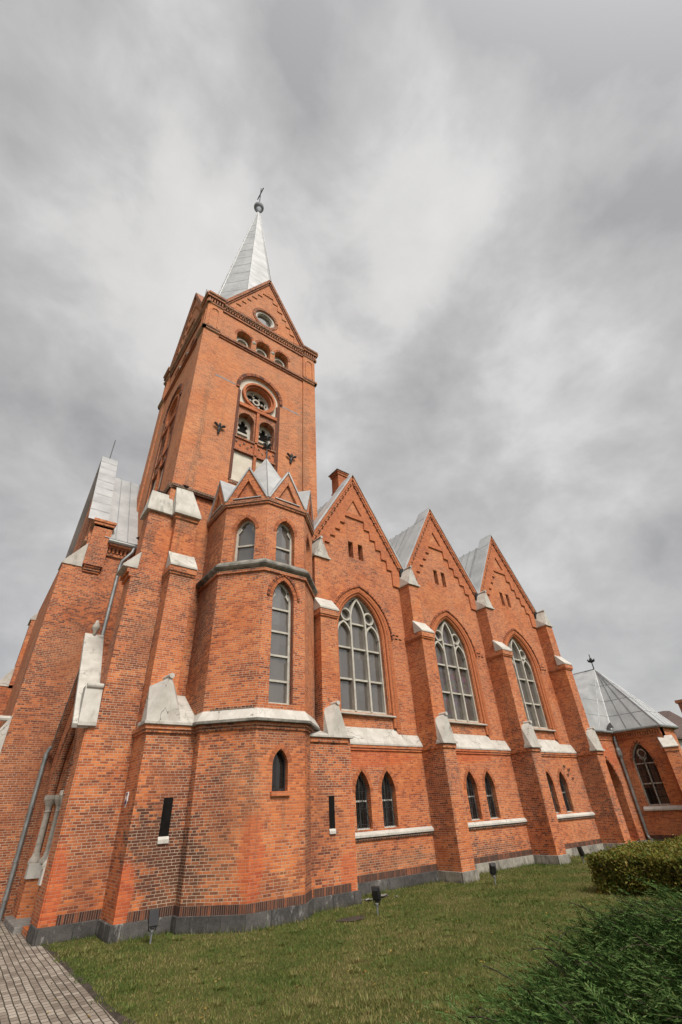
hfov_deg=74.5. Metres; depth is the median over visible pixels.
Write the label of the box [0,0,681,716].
sky
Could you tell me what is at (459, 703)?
window
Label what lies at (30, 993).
path
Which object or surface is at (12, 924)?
stone step
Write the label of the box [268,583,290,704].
window
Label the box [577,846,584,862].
floodlight
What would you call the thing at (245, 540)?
window
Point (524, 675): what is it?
window
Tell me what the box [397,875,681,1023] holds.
juniper bush
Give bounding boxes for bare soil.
[337,915,363,921]
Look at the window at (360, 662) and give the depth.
21.65 m
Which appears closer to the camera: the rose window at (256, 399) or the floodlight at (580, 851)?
the floodlight at (580, 851)
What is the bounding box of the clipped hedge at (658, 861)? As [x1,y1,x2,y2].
[584,834,681,897]
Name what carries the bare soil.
on the lawn at (310, 992)
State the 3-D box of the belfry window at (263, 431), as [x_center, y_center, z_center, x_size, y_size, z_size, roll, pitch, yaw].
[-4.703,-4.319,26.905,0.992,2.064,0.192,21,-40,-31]
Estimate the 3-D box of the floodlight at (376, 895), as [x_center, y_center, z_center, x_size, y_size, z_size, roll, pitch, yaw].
[1.035,11.309,12.987,0.296,0.731,0.186,-17,-36,19]
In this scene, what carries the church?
on the lawn at (310, 992)
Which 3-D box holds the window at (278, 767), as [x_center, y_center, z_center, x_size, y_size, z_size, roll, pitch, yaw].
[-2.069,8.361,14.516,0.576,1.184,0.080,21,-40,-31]
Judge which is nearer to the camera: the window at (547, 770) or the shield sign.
the shield sign
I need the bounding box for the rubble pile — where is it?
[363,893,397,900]
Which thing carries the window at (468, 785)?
in the church
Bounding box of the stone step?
[3,916,30,934]
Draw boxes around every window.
[234,520,254,560]
[237,418,250,439]
[246,391,268,409]
[256,311,274,327]
[258,427,269,445]
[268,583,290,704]
[272,750,285,790]
[275,524,291,564]
[338,597,395,717]
[352,766,372,828]
[379,766,397,826]
[435,620,487,725]
[464,767,480,819]
[482,767,498,817]
[508,638,555,731]
[545,768,559,811]
[557,768,572,811]
[633,743,670,805]
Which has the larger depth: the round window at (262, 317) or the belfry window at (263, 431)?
the round window at (262, 317)
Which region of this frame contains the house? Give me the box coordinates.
[658,699,681,748]
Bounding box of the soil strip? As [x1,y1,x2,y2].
[44,944,135,1023]
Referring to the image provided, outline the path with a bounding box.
[0,921,118,1023]
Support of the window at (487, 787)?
in the church
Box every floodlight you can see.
[148,908,159,943]
[371,886,380,914]
[489,862,496,884]
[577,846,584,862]
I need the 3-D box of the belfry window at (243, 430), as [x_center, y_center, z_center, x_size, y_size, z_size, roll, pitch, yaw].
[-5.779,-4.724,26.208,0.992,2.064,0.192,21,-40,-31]
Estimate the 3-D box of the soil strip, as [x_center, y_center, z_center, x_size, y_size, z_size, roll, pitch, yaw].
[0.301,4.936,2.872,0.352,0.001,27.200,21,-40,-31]
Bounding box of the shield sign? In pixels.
[124,792,128,807]
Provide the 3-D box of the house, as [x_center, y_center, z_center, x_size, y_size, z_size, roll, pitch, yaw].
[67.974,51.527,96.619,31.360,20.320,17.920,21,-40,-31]
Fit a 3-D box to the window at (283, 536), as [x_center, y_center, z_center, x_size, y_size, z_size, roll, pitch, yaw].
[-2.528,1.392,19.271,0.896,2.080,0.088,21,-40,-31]
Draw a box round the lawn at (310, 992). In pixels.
[50,853,681,1023]
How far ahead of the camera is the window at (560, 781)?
25.61 m
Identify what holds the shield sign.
attached to the church
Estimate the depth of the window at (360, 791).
17.94 m
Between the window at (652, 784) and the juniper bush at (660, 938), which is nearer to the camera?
the juniper bush at (660, 938)
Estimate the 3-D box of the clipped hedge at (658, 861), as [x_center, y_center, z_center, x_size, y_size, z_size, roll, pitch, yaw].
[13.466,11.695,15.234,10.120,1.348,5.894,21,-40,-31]
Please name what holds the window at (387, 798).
in the church
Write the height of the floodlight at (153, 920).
0.731 m
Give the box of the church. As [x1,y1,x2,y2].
[0,188,681,946]
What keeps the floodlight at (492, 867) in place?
on the lawn at (310, 992)
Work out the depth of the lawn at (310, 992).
9.35 m

